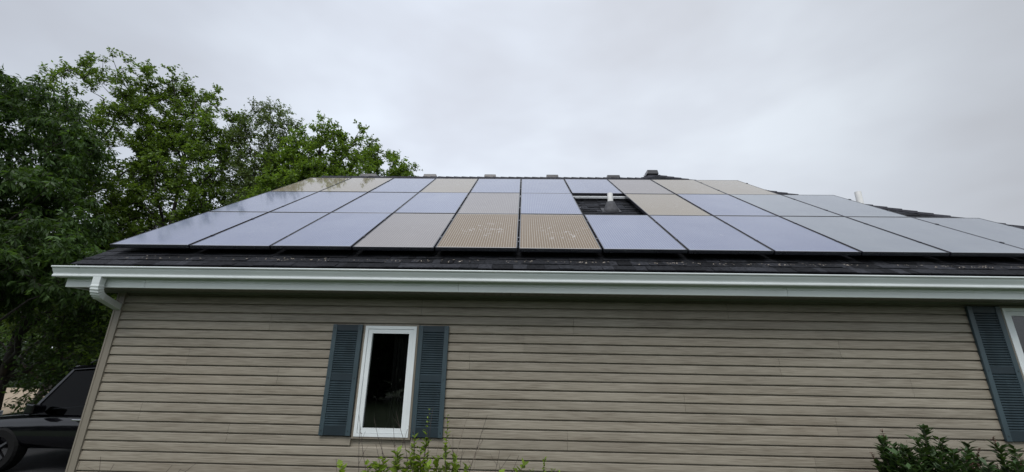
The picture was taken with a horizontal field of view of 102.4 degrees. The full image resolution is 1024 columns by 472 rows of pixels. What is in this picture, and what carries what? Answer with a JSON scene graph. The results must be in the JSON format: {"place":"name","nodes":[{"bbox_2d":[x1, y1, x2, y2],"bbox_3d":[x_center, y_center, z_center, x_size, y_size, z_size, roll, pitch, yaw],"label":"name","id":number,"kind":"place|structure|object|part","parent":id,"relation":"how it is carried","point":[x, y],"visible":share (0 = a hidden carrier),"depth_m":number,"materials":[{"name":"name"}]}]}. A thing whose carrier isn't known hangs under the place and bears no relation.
{"place":"outdoors","nodes":[
{"label":"outdoors","id":0,"kind":"place"},
{"bbox_2d":[1,388,48,413],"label":"driveway","id":1,"kind":"structure","parent":0,"point":[9,395],"depth_m":18.91,"materials":[{"name":"beige concrete"}]},
{"bbox_2d":[0,295,110,403],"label":"tree","id":2,"kind":"object","parent":1,"relation":"on","point":[8,336],"visible":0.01,"depth_m":16.12,"materials":[{"name":"green plant"}]},
{"bbox_2d":[347,142,422,176],"bbox_3d":[-6.003,1.167,17.763,4.778,11.958,3.077,1,-17,2],"label":"tree","id":3,"kind":"object","parent":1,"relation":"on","point":[401,169],"visible":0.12,"depth_m":18.64,"materials":[{"name":"green plant"}]},
{"bbox_2d":[0,295,57,356],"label":"tree","id":4,"kind":"object","parent":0,"point":[32,334],"depth_m":32.07,"materials":[{"name":"green plant"}]},
{"bbox_2d":[7,374,55,387],"bbox_3d":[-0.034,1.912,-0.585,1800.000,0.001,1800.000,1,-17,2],"label":"ground","id":5,"kind":"structure","parent":0,"point":[15,386],"depth_m":27.40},
{"bbox_2d":[0,340,51,386],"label":"shrub","id":6,"kind":"object","parent":5,"relation":"on","point":[2,348],"visible":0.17,"depth_m":26.40,"materials":[{"name":"green plant"}]},
{"bbox_2d":[0,292,115,412],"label":"shrub","id":7,"kind":"object","parent":5,"relation":"on","point":[56,376],"visible":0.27,"depth_m":12.34,"materials":[{"name":"green plant"}]},
{"bbox_2d":[0,65,122,340],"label":"tree","id":8,"kind":"object","parent":5,"relation":"on","point":[34,246],"visible":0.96,"depth_m":10.23,"materials":[{"name":"green plant"}]},
{"bbox_2d":[45,295,115,374],"bbox_3d":[-9.944,3.259,12.115,5.393,6.105,4.750,13,-21,-34],"label":"shrub","id":9,"kind":"object","parent":5,"relation":"on","point":[89,359],"visible":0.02,"depth_m":11.19,"materials":[{"name":"green plant"}]},
{"bbox_2d":[0,47,182,409],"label":"tree","id":10,"kind":"object","parent":5,"relation":"on","point":[123,111],"visible":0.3,"depth_m":14.29,"materials":[{"name":"green plant"}]},
{"bbox_2d":[83,64,259,321],"bbox_3d":[-11.622,-0.348,14.210,5.095,12.587,3.712,1,-17,2],"label":"tree","id":11,"kind":"object","parent":5,"relation":"on","point":[177,179],"visible":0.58,"depth_m":14.23,"materials":[{"name":"green plant"}]},
{"bbox_2d":[212,96,312,205],"bbox_3d":[-8.660,0.143,13.798,3.537,11.506,2.401,1,-17,2],"label":"tree","id":12,"kind":"object","parent":5,"relation":"on","point":[242,172],"visible":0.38,"depth_m":14.34,"materials":[{"name":"green plant"}]},
{"bbox_2d":[236,110,379,201],"bbox_3d":[-6.557,0.540,13.171,4.906,10.453,3.432,1,-17,2],"label":"tree","id":13,"kind":"object","parent":5,"relation":"on","point":[311,165],"visible":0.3,"depth_m":13.73,"materials":[{"name":"green plant"}]},
{"bbox_2d":[51,170,1023,471],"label":"house","id":14,"kind":"structure","parent":5,"relation":"on","point":[235,360],"depth_m":4.64,"materials":[{"name":"plastic"}]},
{"bbox_2d":[351,324,419,439],"bbox_3d":[-1.426,1.658,4.768,0.649,1.290,0.208,1,-17,2],"label":"window","id":15,"kind":"structure","parent":14,"relation":"in","point":[401,396],"depth_m":4.73,"materials":[{"name":"white plastic"}]},
{"bbox_2d":[125,255,1020,267],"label":"leaf litter","id":16,"kind":"object","parent":14,"relation":"on","point":[608,261],"visible":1,"depth_m":4.76,"materials":[{"name":"brown plant"}]},
{"bbox_2d":[520,196,626,198],"bbox_3d":[0.624,-0.727,8.022,10.597,0.111,0.103,1,-17,2],"label":"mounting rail","id":17,"kind":"object","parent":14,"relation":"attached to","point":[598,197],"visible":0.1,"depth_m":7.96,"materials":[{"name":"metal"}]},
{"bbox_2d":[209,191,316,212],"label":"solar panel","id":18,"kind":"object","parent":17,"relation":"attached to","point":[269,201],"visible":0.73,"depth_m":7.23,"materials":[{"name":"blue glass"}]},
{"bbox_2d":[272,178,350,191],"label":"solar panel","id":19,"kind":"object","parent":17,"relation":"attached to","point":[313,185],"visible":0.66,"depth_m":8.80,"materials":[{"name":"beige glass"}]},
{"bbox_2d":[271,192,367,212],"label":"solar panel","id":20,"kind":"object","parent":17,"relation":"attached to","point":[323,202],"visible":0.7,"depth_m":7.24,"materials":[{"name":"blue glass"}]},
{"bbox_2d":[319,178,392,191],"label":"solar panel","id":21,"kind":"object","parent":17,"relation":"attached to","point":[360,185],"visible":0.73,"depth_m":8.79,"materials":[{"name":"beige glass"}]},
{"bbox_2d":[333,192,417,213],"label":"solar panel","id":22,"kind":"object","parent":17,"relation":"attached to","point":[381,202],"visible":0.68,"depth_m":7.18,"materials":[{"name":"blue glass"}]},
{"bbox_2d":[370,178,435,192],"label":"solar panel","id":23,"kind":"object","parent":17,"relation":"attached to","point":[414,185],"visible":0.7,"depth_m":8.82,"materials":[{"name":"blue glass"}]},
{"bbox_2d":[394,192,468,214],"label":"solar panel","id":24,"kind":"object","parent":17,"relation":"attached to","point":[436,202],"visible":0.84,"depth_m":7.16,"materials":[{"name":"blue glass"}]},
{"bbox_2d":[420,178,477,192],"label":"solar panel","id":25,"kind":"object","parent":17,"relation":"attached to","point":[454,185],"visible":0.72,"depth_m":8.82,"materials":[{"name":"beige glass"}]},
{"bbox_2d":[457,193,520,213],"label":"solar panel","id":26,"kind":"object","parent":17,"relation":"attached to","point":[491,203],"visible":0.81,"depth_m":7.10,"materials":[{"name":"glass"}]},
{"bbox_2d":[470,179,521,192],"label":"solar panel","id":27,"kind":"object","parent":17,"relation":"attached to","point":[497,186],"visible":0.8,"depth_m":8.71,"materials":[{"name":"blue glass"}]},
{"bbox_2d":[521,179,570,192],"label":"solar panel","id":28,"kind":"object","parent":17,"relation":"attached to","point":[543,185],"visible":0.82,"depth_m":8.73,"materials":[{"name":"blue glass"}]},
{"bbox_2d":[520,193,582,214],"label":"solar panel","id":29,"kind":"object","parent":17,"relation":"attached to","point":[548,203],"visible":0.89,"depth_m":7.09,"materials":[{"name":"blue glass"}]},
{"bbox_2d":[564,179,622,195],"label":"solar panel","id":30,"kind":"object","parent":17,"relation":"attached to","point":[590,186],"visible":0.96,"depth_m":8.60,"materials":[{"name":"blue glass"}]},
{"bbox_2d":[608,179,673,195],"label":"solar panel","id":31,"kind":"object","parent":17,"relation":"attached to","point":[625,186],"visible":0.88,"depth_m":8.62,"materials":[{"name":"glass"}]},
{"bbox_2d":[624,194,711,215],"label":"solar panel","id":32,"kind":"object","parent":17,"relation":"attached to","point":[660,204],"visible":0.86,"depth_m":7.06,"materials":[{"name":"beige glass"}]},
{"bbox_2d":[652,180,725,193],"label":"solar panel","id":33,"kind":"object","parent":17,"relation":"attached to","point":[684,187],"visible":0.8,"depth_m":8.61,"materials":[{"name":"beige glass"}]},
{"bbox_2d":[676,194,776,215],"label":"solar panel","id":34,"kind":"object","parent":17,"relation":"attached to","point":[719,204],"visible":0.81,"depth_m":7.04,"materials":[{"name":"blue glass"}]},
{"bbox_2d":[695,180,778,194],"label":"solar panel","id":35,"kind":"object","parent":17,"relation":"attached to","point":[728,187],"visible":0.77,"depth_m":8.64,"materials":[{"name":"beige glass"}]},
{"bbox_2d":[729,194,842,216],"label":"solar panel","id":36,"kind":"object","parent":17,"relation":"attached to","point":[779,205],"visible":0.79,"depth_m":7.04,"materials":[{"name":"grey glass"}]},
{"bbox_2d":[783,195,908,216],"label":"solar panel","id":37,"kind":"object","parent":17,"relation":"attached to","point":[843,207],"visible":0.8,"depth_m":6.98,"materials":[{"name":"grey glass"}]},
{"bbox_2d":[999,306,1023,379],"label":"window","id":38,"kind":"structure","parent":14,"relation":"in","point":[1007,311],"depth_m":4.68,"materials":[{"name":"white plastic"}]},
{"bbox_3d":[1.093,0.099,5.275,11.697,0.059,0.059,1,-17,2],"label":"mounting rail","id":39,"kind":"object","parent":14,"relation":"attached to","visible":0},
{"bbox_2d":[110,212,267,247],"bbox_3d":[-4.391,-0.123,5.800,1.001,0.050,1.640,1,17,2],"label":"solar panel","id":40,"kind":"object","parent":39,"relation":"attached to","point":[186,233],"visible":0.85,"depth_m":5.55,"materials":[{"name":"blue glass"}]},
{"bbox_2d":[190,212,328,248],"bbox_3d":[-3.392,-0.111,5.774,1.001,0.051,1.640,0,17,2],"label":"solar panel","id":41,"kind":"object","parent":39,"relation":"attached to","point":[266,230],"visible":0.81,"depth_m":5.52,"materials":[{"name":"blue glass"}]},
{"bbox_2d":[271,212,391,249],"bbox_3d":[-2.392,-0.106,5.745,1.001,0.050,1.640,1,17,2],"label":"solar panel","id":42,"kind":"object","parent":39,"relation":"attached to","point":[338,231],"visible":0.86,"depth_m":5.50,"materials":[{"name":"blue glass"}]},
{"bbox_2d":[353,213,454,250],"bbox_3d":[-1.393,-0.094,5.719,1.001,0.050,1.640,1,17,2],"label":"solar panel","id":43,"kind":"object","parent":39,"relation":"attached to","point":[409,232],"visible":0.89,"depth_m":5.47,"materials":[{"name":"glass"}]},
{"bbox_2d":[435,214,519,250],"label":"solar panel","id":44,"kind":"object","parent":39,"relation":"attached to","point":[481,232],"visible":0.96,"depth_m":5.46,"materials":[{"name":"brown glass"}]},
{"bbox_2d":[519,214,601,252],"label":"solar panel","id":45,"kind":"object","parent":39,"relation":"attached to","point":[556,232],"visible":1,"depth_m":5.43,"materials":[{"name":"brown glass"}]},
{"bbox_2d":[584,215,686,252],"bbox_3d":[1.606,-0.068,5.638,1.001,0.050,1.640,0,17,2],"label":"solar panel","id":46,"kind":"object","parent":39,"relation":"attached to","point":[629,233],"visible":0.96,"depth_m":5.38,"materials":[{"name":"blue glass"}]},
{"bbox_2d":[649,215,773,253],"bbox_3d":[2.606,-0.057,5.612,1.001,0.051,1.640,0,17,2],"label":"solar panel","id":47,"kind":"object","parent":39,"relation":"attached to","point":[702,234],"visible":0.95,"depth_m":5.36,"materials":[{"name":"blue glass"}]},
{"bbox_2d":[714,216,860,255],"bbox_3d":[3.605,-0.046,5.585,1.001,0.050,1.640,1,17,2],"label":"solar panel","id":48,"kind":"object","parent":39,"relation":"attached to","point":[777,235],"visible":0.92,"depth_m":5.33,"materials":[{"name":"blue glass"}]},
{"bbox_2d":[780,216,949,255],"bbox_3d":[4.605,-0.038,5.558,1.001,0.052,1.640,1,17,2],"label":"solar panel","id":49,"kind":"object","parent":39,"relation":"attached to","point":[864,238],"visible":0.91,"depth_m":5.32,"materials":[{"name":"grey glass"}]},
{"bbox_2d":[847,217,1023,256],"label":"solar panel","id":50,"kind":"object","parent":39,"relation":"attached to","point":[953,242],"visible":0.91,"depth_m":5.32,"materials":[{"name":"grey glass"}]},
{"bbox_2d":[913,217,1023,248],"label":"solar panel","id":51,"kind":"object","parent":39,"relation":"attached to","point":[1008,234],"visible":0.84,"depth_m":5.73,"materials":[{"name":"grey glass"}]},
{"label":"planting bed","id":52,"kind":"structure","parent":5,"relation":"on","visible":0},
{"bbox_2d":[76,457,195,471],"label":"shrub","id":53,"kind":"object","parent":52,"relation":"on","point":[112,466],"visible":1,"depth_m":3.94,"materials":[{"name":"green plant"}]},
{"bbox_2d":[336,408,528,471],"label":"shrub","id":54,"kind":"object","parent":52,"relation":"on","point":[424,467],"visible":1,"depth_m":3.86,"materials":[{"name":"green plant"}]},
{"bbox_2d":[529,457,559,471],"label":"shrub","id":55,"kind":"object","parent":52,"relation":"on","point":[543,460],"visible":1,"depth_m":3.83,"materials":[{"name":"green plant"}]},
{"bbox_2d":[870,424,974,471],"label":"shrub","id":56,"kind":"object","parent":52,"relation":"on","point":[930,458],"visible":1,"depth_m":3.82,"materials":[{"name":"green plant"}]},
{"bbox_2d":[959,436,1023,471],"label":"shrub","id":57,"kind":"object","parent":52,"relation":"on","point":[1016,465],"visible":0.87,"depth_m":3.79,"materials":[{"name":"green plant"}]},
{"bbox_2d":[0,448,71,471],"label":"parking pad","id":58,"kind":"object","parent":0,"point":[42,460],"visible":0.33,"depth_m":7.99,"materials":[{"name":"concrete"}]},
{"bbox_2d":[0,359,97,470],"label":"parked car","id":59,"kind":"object","parent":58,"relation":"on","point":[51,419],"visible":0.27,"depth_m":7.33,"materials":[{"name":"black paint"}]},
{"bbox_3d":[-6.976,2.859,7.609,3.500,0.850,0.203,1,-17,2],"label":"side window","id":60,"kind":"part","parent":59,"relation":"part of","materials":[{"name":"black glass"}]},
{"bbox_2d":[0,0,1023,347],"label":"sky","id":61,"kind":"structure","parent":0,"point":[915,105],"materials":[{"name":"grey"}]}
]}

